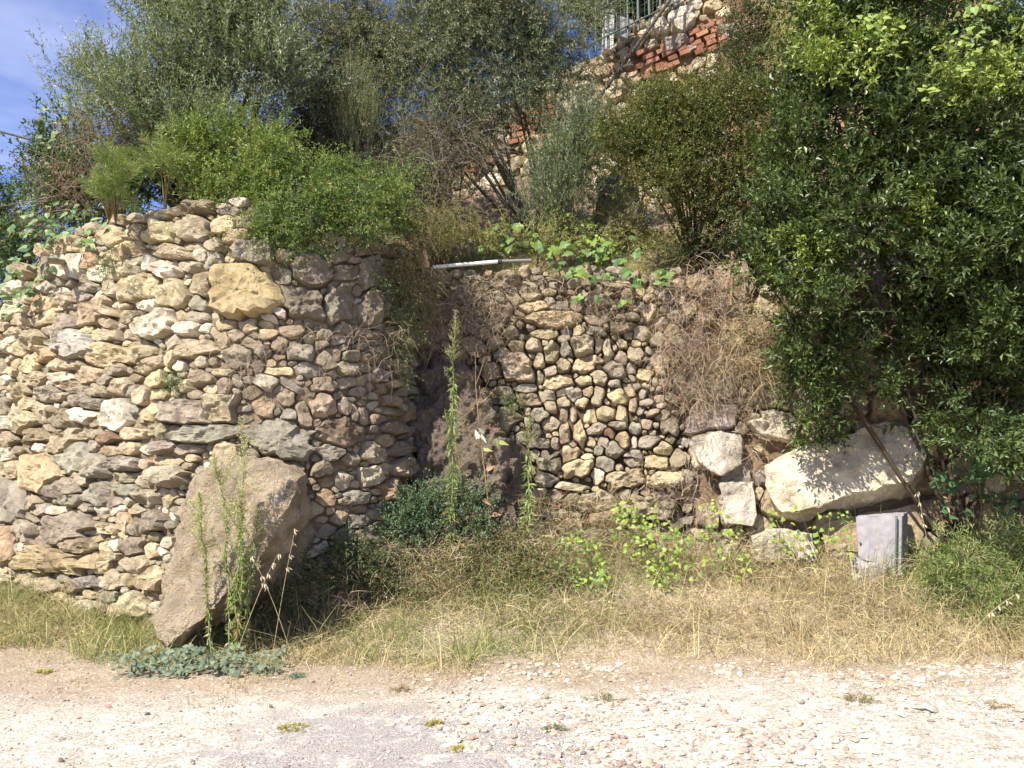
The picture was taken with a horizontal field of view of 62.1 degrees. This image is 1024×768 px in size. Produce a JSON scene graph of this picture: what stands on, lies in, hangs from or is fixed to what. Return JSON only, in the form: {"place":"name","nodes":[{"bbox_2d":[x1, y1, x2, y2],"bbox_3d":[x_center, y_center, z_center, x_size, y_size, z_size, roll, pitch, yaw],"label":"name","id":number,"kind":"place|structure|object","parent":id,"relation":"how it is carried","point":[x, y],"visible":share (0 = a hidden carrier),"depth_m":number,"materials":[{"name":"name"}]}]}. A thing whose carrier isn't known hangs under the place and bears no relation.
{"place":"outdoors","nodes":[
{"label":"outdoors","id":0,"kind":"place"},
{"bbox_2d":[0,553,1023,767],"bbox_3d":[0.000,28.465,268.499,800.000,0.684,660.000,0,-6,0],"label":"ground","id":1,"kind":"structure","parent":0,"point":[123,736],"depth_m":5.85,"materials":[{"name":"soil"}]},
{"bbox_2d":[32,668,56,675],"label":"weed tuft","id":2,"kind":"object","parent":1,"relation":"on","point":[41,670],"visible":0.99,"depth_m":6.75,"materials":[{"name":"yellow plant"}]},
{"bbox_2d":[0,570,233,668],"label":"green grass","id":3,"kind":"structure","parent":1,"relation":"on","point":[68,641],"depth_m":7.84,"materials":[{"name":"plant"}]},
{"bbox_2d":[97,642,289,679],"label":"cucumber plant","id":4,"kind":"object","parent":1,"relation":"on","point":[184,660],"visible":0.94,"depth_m":6.70,"materials":[{"name":"green plant"}]},
{"bbox_2d":[184,490,228,653],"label":"tall weed","id":5,"kind":"object","parent":1,"relation":"on","point":[199,518],"visible":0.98,"depth_m":7.28,"materials":[{"name":"green plant"}]},
{"bbox_2d":[0,197,427,635],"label":"bastion wall","id":6,"kind":"structure","parent":1,"relation":"on","point":[105,452],"depth_m":8.98,"materials":[{"name":"stone"}]},
{"bbox_2d":[41,256,65,264],"bbox_3d":[-5.426,-1.459,10.058,0.080,0.164,0.496,1,-6,-5],"label":"wooden stub","id":7,"kind":"object","parent":6,"relation":"attached to","point":[53,260],"visible":1,"depth_m":9.99,"materials":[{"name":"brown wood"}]},
{"bbox_2d":[84,244,123,287],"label":"wall plant","id":8,"kind":"object","parent":6,"relation":"attached to","point":[106,260],"depth_m":9.09,"materials":[{"name":"green plant"}]},
{"bbox_2d":[78,157,147,221],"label":"pine seedling","id":9,"kind":"object","parent":6,"relation":"on","point":[113,189],"visible":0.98,"depth_m":9.12,"materials":[{"name":"green plant"}]},
{"bbox_2d":[87,137,148,223],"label":"pine seedling","id":10,"kind":"object","parent":6,"relation":"on","point":[117,158],"visible":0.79,"depth_m":9.11,"materials":[{"name":"green plant"}]},
{"bbox_2d":[153,368,186,398],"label":"wall plant","id":11,"kind":"object","parent":6,"relation":"attached to","point":[174,382],"depth_m":8.70,"materials":[{"name":"green plant"}]},
{"bbox_2d":[206,232,231,262],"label":"wall plant","id":12,"kind":"object","parent":6,"relation":"attached to","point":[219,245],"depth_m":8.88,"materials":[{"name":"green plant"}]},
{"bbox_2d":[202,307,417,418],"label":"dry creeper","id":13,"kind":"object","parent":6,"relation":"on","point":[374,357],"visible":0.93,"depth_m":8.62,"materials":[{"name":"plant"}]},
{"bbox_2d":[367,259,434,393],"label":"green creeper","id":14,"kind":"object","parent":6,"relation":"attached to","point":[400,327],"visible":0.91,"depth_m":9.39,"materials":[{"name":"green plant"}]},
{"bbox_2d":[206,450,248,653],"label":"tall weed","id":15,"kind":"object","parent":1,"relation":"on","point":[217,475],"visible":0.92,"depth_m":7.29,"materials":[{"name":"green plant"}]},
{"bbox_2d":[149,454,314,647],"bbox_3d":[-2.731,1.562,8.248,1.662,1.755,1.920,0,-6,0],"label":"leaning boulder","id":16,"kind":"object","parent":1,"relation":"on","point":[275,490],"visible":0.69,"depth_m":7.73,"materials":[{"name":"beige stone"}]},
{"bbox_2d":[222,415,260,652],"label":"tall weed","id":17,"kind":"object","parent":1,"relation":"on","point":[243,461],"visible":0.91,"depth_m":7.38,"materials":[{"name":"green plant"}]},
{"bbox_2d":[224,498,260,661],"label":"tall weed","id":18,"kind":"object","parent":1,"relation":"on","point":[240,505],"visible":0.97,"depth_m":7.21,"materials":[{"name":"green plant"}]},
{"bbox_2d":[225,508,268,656],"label":"tall weed","id":19,"kind":"object","parent":1,"relation":"on","point":[247,609],"visible":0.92,"depth_m":7.36,"materials":[{"name":"green plant"}]},
{"bbox_2d":[234,554,280,661],"bbox_3d":[-2.121,1.869,7.104,0.419,0.919,0.051,-2,-6,18],"label":"wild oat","id":20,"kind":"object","parent":1,"relation":"on","point":[268,575],"visible":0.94,"depth_m":7.10,"materials":[{"name":"plant"}]},
{"bbox_2d":[250,556,293,662],"bbox_3d":[-2.018,1.899,7.152,0.382,0.907,0.049,2,-6,-20],"label":"wild oat","id":21,"kind":"object","parent":1,"relation":"on","point":[271,598],"visible":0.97,"depth_m":7.15,"materials":[{"name":"plant"}]},
{"bbox_2d":[272,529,296,655],"bbox_3d":[-1.923,1.794,7.210,0.246,1.131,0.054,-4,-7,33],"label":"wild oat","id":22,"kind":"object","parent":1,"relation":"on","point":[285,578],"visible":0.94,"depth_m":7.21,"materials":[{"name":"plant"}]},
{"bbox_2d":[264,721,312,732],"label":"weed tuft","id":23,"kind":"object","parent":1,"relation":"on","point":[285,726],"visible":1,"depth_m":5.32,"materials":[{"name":"yellow plant"}]},
{"bbox_2d":[285,672,308,678],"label":"weed tuft","id":24,"kind":"object","parent":1,"relation":"on","point":[300,675],"visible":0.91,"depth_m":6.57,"materials":[{"name":"green plant"}]},
{"bbox_2d":[236,515,419,632],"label":"bramble","id":25,"kind":"object","parent":1,"relation":"on","point":[371,570],"visible":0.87,"depth_m":8.22,"materials":[{"name":"green plant"}]},
{"bbox_2d":[388,684,414,693],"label":"weed tuft","id":26,"kind":"object","parent":1,"relation":"on","point":[400,688],"visible":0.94,"depth_m":6.20,"materials":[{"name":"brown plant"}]},
{"bbox_2d":[420,718,449,727],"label":"weed tuft","id":27,"kind":"object","parent":1,"relation":"on","point":[432,722],"visible":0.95,"depth_m":5.39,"materials":[{"name":"yellow plant"}]},
{"bbox_2d":[369,463,509,572],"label":"bramble","id":28,"kind":"object","parent":1,"relation":"on","point":[430,512],"visible":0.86,"depth_m":8.82,"materials":[{"name":"green plant"}]},
{"bbox_2d":[437,310,465,580],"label":"tall weed","id":29,"kind":"object","parent":1,"relation":"on","point":[451,517],"visible":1,"depth_m":8.87,"materials":[{"name":"green plant"}]},
{"bbox_2d":[449,743,464,752],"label":"weed tuft","id":30,"kind":"object","parent":1,"relation":"on","point":[459,745],"visible":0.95,"depth_m":4.88,"materials":[{"name":"yellow plant"}]},
{"bbox_2d":[406,343,529,543],"bbox_3d":[-0.584,0.622,10.165,1.708,2.668,1.903,0,-6,0],"label":"rock outcrop","id":31,"kind":"object","parent":1,"relation":"on","point":[429,424],"visible":0.52,"depth_m":9.62,"materials":[{"name":"grey stone"}]},
{"bbox_2d":[344,514,609,617],"bbox_3d":[-0.324,1.903,8.525,2.654,1.204,1.088,1,-6,-8],"label":"weed thicket","id":32,"kind":"object","parent":1,"relation":"on","point":[515,550],"visible":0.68,"depth_m":8.51,"materials":[{"name":"green plant"}]},
{"bbox_2d":[459,344,507,565],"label":"dead thistle","id":33,"kind":"object","parent":1,"relation":"on","point":[488,468],"visible":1,"depth_m":8.89,"materials":[{"name":"plant"}]},
{"bbox_2d":[0,481,1023,688],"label":"dry grass","id":34,"kind":"structure","parent":1,"relation":"on","point":[472,656],"depth_m":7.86,"materials":[{"name":"plant"}]},
{"bbox_2d":[0,635,1023,732],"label":"dead grass litter","id":35,"kind":"object","parent":1,"relation":"on","point":[416,673],"visible":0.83,"depth_m":6.54,"materials":[{"name":"plant"}]},
{"bbox_2d":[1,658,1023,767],"bbox_3d":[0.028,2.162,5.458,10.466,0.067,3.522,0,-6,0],"label":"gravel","id":36,"kind":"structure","parent":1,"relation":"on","point":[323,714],"depth_m":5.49,"materials":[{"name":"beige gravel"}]},
{"bbox_2d":[518,412,539,581],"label":"tall weed","id":37,"kind":"object","parent":1,"relation":"on","point":[526,502],"visible":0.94,"depth_m":8.79,"materials":[{"name":"green plant"}]},
{"bbox_2d":[412,264,687,555],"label":"retaining wall","id":38,"kind":"structure","parent":1,"relation":"on","point":[596,427],"depth_m":10.26,"materials":[{"name":"stone"}]},
{"bbox_2d":[404,255,553,372],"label":"dry creeper","id":39,"kind":"object","parent":38,"relation":"hanging from","point":[469,313],"visible":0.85,"depth_m":10.27,"materials":[{"name":"plant"}]},
{"bbox_2d":[433,259,530,268],"bbox_3d":[-0.363,-1.472,10.387,1.203,0.150,0.072,0,-6,-5],"label":"plastic pipe","id":40,"kind":"object","parent":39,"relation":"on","point":[499,261],"visible":0.98,"depth_m":10.37,"materials":[{"name":"white plastic"}]},
{"bbox_2d":[498,389,528,431],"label":"wall plant","id":41,"kind":"object","parent":38,"relation":"attached to","point":[511,405],"depth_m":9.96,"materials":[{"name":"green plant"}]},
{"bbox_2d":[477,223,673,307],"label":"grape vine","id":42,"kind":"object","parent":38,"relation":"on","point":[600,256],"visible":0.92,"depth_m":10.43,"materials":[{"name":"green plant"}]},
{"bbox_2d":[514,261,691,346],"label":"dry creeper","id":43,"kind":"object","parent":38,"relation":"attached to","point":[599,295],"visible":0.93,"depth_m":10.18,"materials":[{"name":"plant"}]},
{"bbox_2d":[540,721,570,733],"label":"weed tuft","id":44,"kind":"object","parent":1,"relation":"on","point":[554,725],"visible":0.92,"depth_m":5.24,"materials":[{"name":"green plant"}]},
{"bbox_2d":[553,529,620,592],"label":"nettle","id":45,"kind":"object","parent":1,"relation":"on","point":[599,572],"visible":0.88,"depth_m":8.61,"materials":[{"name":"green plant"}]},
{"bbox_2d":[580,691,625,705],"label":"weed tuft","id":46,"kind":"object","parent":1,"relation":"on","point":[608,695],"visible":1,"depth_m":5.93,"materials":[{"name":"beige plant"}]},
{"bbox_2d":[556,486,673,564],"bbox_3d":[1.080,1.550,8.982,1.287,0.928,0.279,-2,-6,23],"label":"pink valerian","id":47,"kind":"object","parent":1,"relation":"on","point":[568,518],"visible":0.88,"depth_m":9.21,"materials":[{"name":"green plant"}]},
{"bbox_2d":[625,747,633,751],"bbox_3d":[0.667,2.086,4.844,0.048,0.033,0.035,3,-7,-29],"label":"loose stone","id":48,"kind":"object","parent":1,"relation":"on","point":[628,749],"visible":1,"depth_m":4.84,"materials":[{"name":"stone"}]},
{"bbox_2d":[604,500,706,593],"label":"nettle","id":49,"kind":"object","parent":1,"relation":"on","point":[653,568],"visible":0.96,"depth_m":8.74,"materials":[{"name":"green plant"}]},
{"bbox_2d":[384,660,1023,767],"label":"gravel","id":50,"kind":"structure","parent":1,"relation":"on","point":[807,754],"depth_m":5.36,"materials":[{"name":"beige gravel"}]},
{"bbox_2d":[698,499,758,585],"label":"nettle","id":51,"kind":"object","parent":1,"relation":"on","point":[728,532],"visible":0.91,"depth_m":8.83,"materials":[{"name":"green plant"}]},
{"bbox_2d":[765,504,857,576],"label":"nettle","id":52,"kind":"object","parent":1,"relation":"on","point":[801,539],"visible":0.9,"depth_m":8.85,"materials":[{"name":"green plant"}]},
{"bbox_2d":[678,261,1023,566],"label":"block wall","id":53,"kind":"structure","parent":1,"relation":"on","point":[860,477],"depth_m":9.54,"materials":[{"name":"stone"}]},
{"bbox_2d":[627,247,776,442],"bbox_3d":[2.253,-0.454,9.879,1.816,2.304,1.171,0,-6,0],"label":"dry creeper","id":54,"kind":"object","parent":53,"relation":"attached to","point":[688,354],"visible":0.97,"depth_m":9.77,"materials":[{"name":"plant"}]},
{"bbox_2d":[729,252,734,306],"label":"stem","id":55,"kind":"object","parent":54,"relation":"attached to","point":[731,292],"visible":0.82,"depth_m":9.75,"materials":[{"name":"plant"}]},
{"bbox_2d":[631,429,812,542],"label":"dry creeper","id":56,"kind":"object","parent":53,"relation":"attached to","point":[686,488],"visible":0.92,"depth_m":9.49,"materials":[{"name":"plant"}]},
{"bbox_2d":[687,284,817,414],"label":"dry grass tuft","id":57,"kind":"object","parent":53,"relation":"on","point":[756,321],"visible":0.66,"depth_m":9.61,"materials":[{"name":"plant"}]},
{"bbox_2d":[834,692,884,705],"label":"weed tuft","id":58,"kind":"object","parent":1,"relation":"on","point":[862,699],"visible":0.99,"depth_m":5.86,"materials":[{"name":"beige plant"}]},
{"bbox_2d":[716,0,1023,555],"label":"evergreen tree","id":59,"kind":"object","parent":1,"relation":"on","point":[956,209],"visible":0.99,"depth_m":8.28,"materials":[{"name":"glossy leaf"},{"name":"bark"}]},
{"bbox_2d":[848,4,1003,178],"bbox_3d":[3.767,-2.754,8.205,1.332,1.342,1.438,0,-6,0],"label":"smilax vine","id":60,"kind":"object","parent":59,"relation":"attached to","point":[969,9],"visible":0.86,"depth_m":7.68,"materials":[{"name":"green plant"}]},
{"bbox_2d":[928,421,1023,556],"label":"ivy","id":61,"kind":"object","parent":59,"relation":"attached to","point":[978,476],"visible":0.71,"depth_m":8.67,"materials":[{"name":"green plant"}]},
{"bbox_2d":[866,730,878,734],"bbox_3d":[2.194,2.116,5.160,0.078,0.028,0.051,-4,-7,33],"label":"loose stone","id":62,"kind":"object","parent":1,"relation":"on","point":[874,732],"visible":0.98,"depth_m":5.14,"materials":[{"name":"stone"}]},
{"bbox_2d":[849,512,907,588],"bbox_3d":[3.887,1.786,8.970,0.698,0.842,0.568,-1,-6,12],"label":"concrete box","id":63,"kind":"object","parent":1,"relation":"on","point":[868,530],"visible":0.58,"depth_m":8.93,"materials":[{"name":"concrete"}]},
{"bbox_2d":[915,492,933,579],"bbox_3d":[4.065,1.602,8.326,0.240,1.099,0.059,3,-7,-30],"label":"wild oat","id":64,"kind":"object","parent":1,"relation":"on","point":[923,521],"visible":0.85,"depth_m":8.34,"materials":[{"name":"plant"}]},
{"bbox_2d":[914,704,937,712],"bbox_3d":[2.760,2.167,5.672,0.183,0.054,0.124,0,-6,0],"label":"loose stone","id":65,"kind":"object","parent":1,"relation":"on","point":[929,708],"visible":0.99,"depth_m":5.65,"materials":[{"name":"stone"}]},
{"bbox_2d":[878,505,1023,638],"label":"pale weed","id":66,"kind":"object","parent":1,"relation":"on","point":[999,558],"visible":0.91,"depth_m":8.20,"materials":[{"name":"green plant"}]},
{"bbox_2d":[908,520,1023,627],"bbox_3d":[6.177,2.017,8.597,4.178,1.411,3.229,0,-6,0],"label":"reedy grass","id":67,"kind":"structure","parent":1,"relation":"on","point":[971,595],"depth_m":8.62,"materials":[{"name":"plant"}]},
{"bbox_2d":[945,593,1019,665],"bbox_3d":[3.861,2.022,6.982,0.601,0.609,0.064,-1,-6,9],"label":"wild oat","id":68,"kind":"object","parent":1,"relation":"on","point":[992,614],"visible":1,"depth_m":6.98,"materials":[{"name":"plant"}]},
{"bbox_2d":[971,696,1020,712],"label":"weed tuft","id":69,"kind":"object","parent":1,"relation":"on","point":[993,707],"visible":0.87,"depth_m":5.78,"materials":[{"name":"beige plant"}]},
{"bbox_2d":[993,697,1018,704],"bbox_3d":[3.423,2.195,5.893,0.170,0.051,0.118,0,-6,0],"label":"loose stone","id":70,"kind":"object","parent":1,"relation":"on","point":[1006,700],"visible":0.89,"depth_m":5.87,"materials":[{"name":"stone"}]},
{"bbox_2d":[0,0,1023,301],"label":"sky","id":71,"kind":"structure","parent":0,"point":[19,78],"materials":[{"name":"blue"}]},
{"bbox_2d":[350,81,1016,292],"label":"terrace ground","id":72,"kind":"structure","parent":0,"point":[651,222],"depth_m":12.81,"materials":[{"name":"brown soil"}]},
{"bbox_2d":[0,130,32,140],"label":"cable","id":73,"kind":"object","parent":72,"relation":"on","point":[15,135],"visible":0.11,"depth_m":14.35,"materials":[{"name":"white plastic"}]},
{"bbox_2d":[0,91,120,319],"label":"grape vine","id":74,"kind":"object","parent":72,"relation":"on","point":[45,245],"visible":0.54,"depth_m":10.51,"materials":[{"name":"green plant"}]},
{"bbox_2d":[0,84,179,309],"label":"ivy thicket","id":75,"kind":"object","parent":72,"relation":"on","point":[9,245],"visible":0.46,"depth_m":11.22,"materials":[{"name":"green plant"}]},
{"bbox_2d":[0,63,209,261],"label":"dry shrub","id":76,"kind":"object","parent":72,"relation":"on","point":[87,203],"visible":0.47,"depth_m":10.54,"materials":[{"name":"plant"}]},
{"bbox_2d":[123,109,201,208],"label":"pine seedling","id":77,"kind":"object","parent":72,"relation":"on","point":[164,144],"visible":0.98,"depth_m":9.17,"materials":[{"name":"green plant"}]},
{"bbox_2d":[25,0,358,208],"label":"olive tree","id":78,"kind":"object","parent":72,"relation":"on","point":[238,30],"visible":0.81,"depth_m":10.39,"materials":[{"name":"leaf"},{"name":"bark"}]},
{"bbox_2d":[0,108,458,240],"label":"undergrowth","id":79,"kind":"object","parent":72,"relation":"on","point":[23,160],"visible":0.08,"depth_m":11.41,"materials":[{"name":"green plant"}]},
{"bbox_2d":[144,86,364,217],"bbox_3d":[-2.878,-2.473,9.794,2.572,2.027,1.871,0,-6,0],"label":"mastic bush","id":80,"kind":"object","parent":72,"relation":"on","point":[211,168],"visible":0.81,"depth_m":9.34,"materials":[{"name":"green plant"}]},
{"bbox_2d":[88,222,440,294],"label":"terrace grass","id":81,"kind":"structure","parent":72,"relation":"on","point":[407,248],"depth_m":10.61,"materials":[{"name":"plant"}]},
{"bbox_2d":[215,137,449,279],"bbox_3d":[-1.875,-1.924,9.420,1.832,1.967,2.808,-4,-7,33],"label":"mastic bush","id":82,"kind":"object","parent":72,"relation":"on","point":[371,200],"visible":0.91,"depth_m":9.04,"materials":[{"name":"green plant"}]},
{"bbox_2d":[253,0,437,221],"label":"olive tree","id":83,"kind":"object","parent":72,"relation":"on","point":[340,19],"visible":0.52,"depth_m":11.69,"materials":[{"name":"green plant"}]},
{"bbox_2d":[316,33,394,230],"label":"feathery bush","id":84,"kind":"object","parent":72,"relation":"on","point":[357,143],"visible":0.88,"depth_m":11.12,"materials":[{"name":"green plant"}]},
{"bbox_2d":[330,76,524,271],"bbox_3d":[-1.101,-2.706,11.422,2.695,2.968,2.642,0,-6,0],"label":"dry shrub","id":85,"kind":"object","parent":72,"relation":"on","point":[433,151],"visible":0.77,"depth_m":11.29,"materials":[{"name":"plant"}]},
{"bbox_2d":[368,181,510,356],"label":"creeper bush","id":86,"kind":"object","parent":72,"relation":"on","point":[420,283],"visible":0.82,"depth_m":9.84,"materials":[{"name":"green plant"}]},
{"bbox_2d":[323,0,656,252],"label":"olive tree","id":87,"kind":"object","parent":72,"relation":"on","point":[490,27],"visible":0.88,"depth_m":11.68,"materials":[{"name":"green plant"}]},
{"bbox_2d":[389,187,688,273],"bbox_3d":[0.373,-2.032,11.213,3.864,1.643,1.959,0,-6,0],"label":"creeping plant","id":88,"kind":"object","parent":72,"relation":"on","point":[564,231],"visible":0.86,"depth_m":10.90,"materials":[{"name":"green plant"}]},
{"bbox_2d":[491,65,631,273],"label":"olive shoots","id":89,"kind":"object","parent":72,"relation":"on","point":[554,171],"visible":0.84,"depth_m":11.28,"materials":[{"name":"green plant"}]},
{"bbox_2d":[550,212,624,265],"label":"lime vine","id":90,"kind":"object","parent":72,"relation":"on","point":[597,237],"visible":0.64,"depth_m":11.16,"materials":[{"name":"green plant"}]},
{"bbox_2d":[432,222,757,295],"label":"terrace grass","id":91,"kind":"structure","parent":72,"relation":"on","point":[512,253],"depth_m":11.85,"materials":[{"name":"plant"}]},
{"bbox_2d":[550,0,685,56],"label":"dark tree","id":92,"kind":"object","parent":72,"relation":"on","point":[642,8],"visible":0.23,"depth_m":15.00,"materials":[{"name":"green plant"}]},
{"bbox_2d":[591,171,646,242],"bbox_3d":[1.634,-2.618,13.058,0.860,1.554,1.220,-1,-6,9],"label":"rock outcrop","id":93,"kind":"object","parent":72,"relation":"on","point":[604,196],"visible":0.32,"depth_m":12.73,"materials":[{"name":"grey stone"}]},
{"bbox_2d":[570,32,792,271],"bbox_3d":[2.263,-3.040,10.663,2.934,3.178,1.697,-1,-6,12],"label":"box bush","id":94,"kind":"object","parent":72,"relation":"on","point":[651,113],"visible":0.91,"depth_m":10.36,"materials":[{"name":"green plant"}]},
{"bbox_2d":[447,0,998,297],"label":"wall","id":95,"kind":"structure","parent":72,"relation":"on","point":[677,37],"depth_m":14.38,"materials":[{"name":"stone"}]},
{"bbox_2d":[601,9,633,53],"bbox_3d":[1.782,-5.908,14.287,0.548,0.699,0.215,1,-6,-6],"label":"concrete post","id":96,"kind":"object","parent":95,"relation":"on","point":[622,34],"visible":0.59,"depth_m":14.24,"materials":[{"name":"white concrete"}]},
{"bbox_2d":[581,0,671,119],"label":"wooden pole","id":97,"kind":"object","parent":95,"relation":"on","point":[632,51],"visible":0.62,"depth_m":13.06,"materials":[{"name":"brown wood"}]},
{"bbox_2d":[589,0,679,52],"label":"iron railing","id":98,"kind":"object","parent":95,"relation":"on","point":[644,17],"visible":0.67,"depth_m":14.01,"materials":[{"name":"metal"}]},
{"bbox_2d":[648,0,861,275],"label":"dark bush","id":99,"kind":"object","parent":72,"relation":"on","point":[747,47],"visible":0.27,"depth_m":10.80,"materials":[{"name":"leaf"},{"name":"bark"}]},
{"bbox_2d":[748,0,835,173],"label":"asparagus plant","id":100,"kind":"object","parent":72,"relation":"on","point":[787,27],"visible":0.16,"depth_m":10.30,"materials":[{"name":"plant"}]}
]}

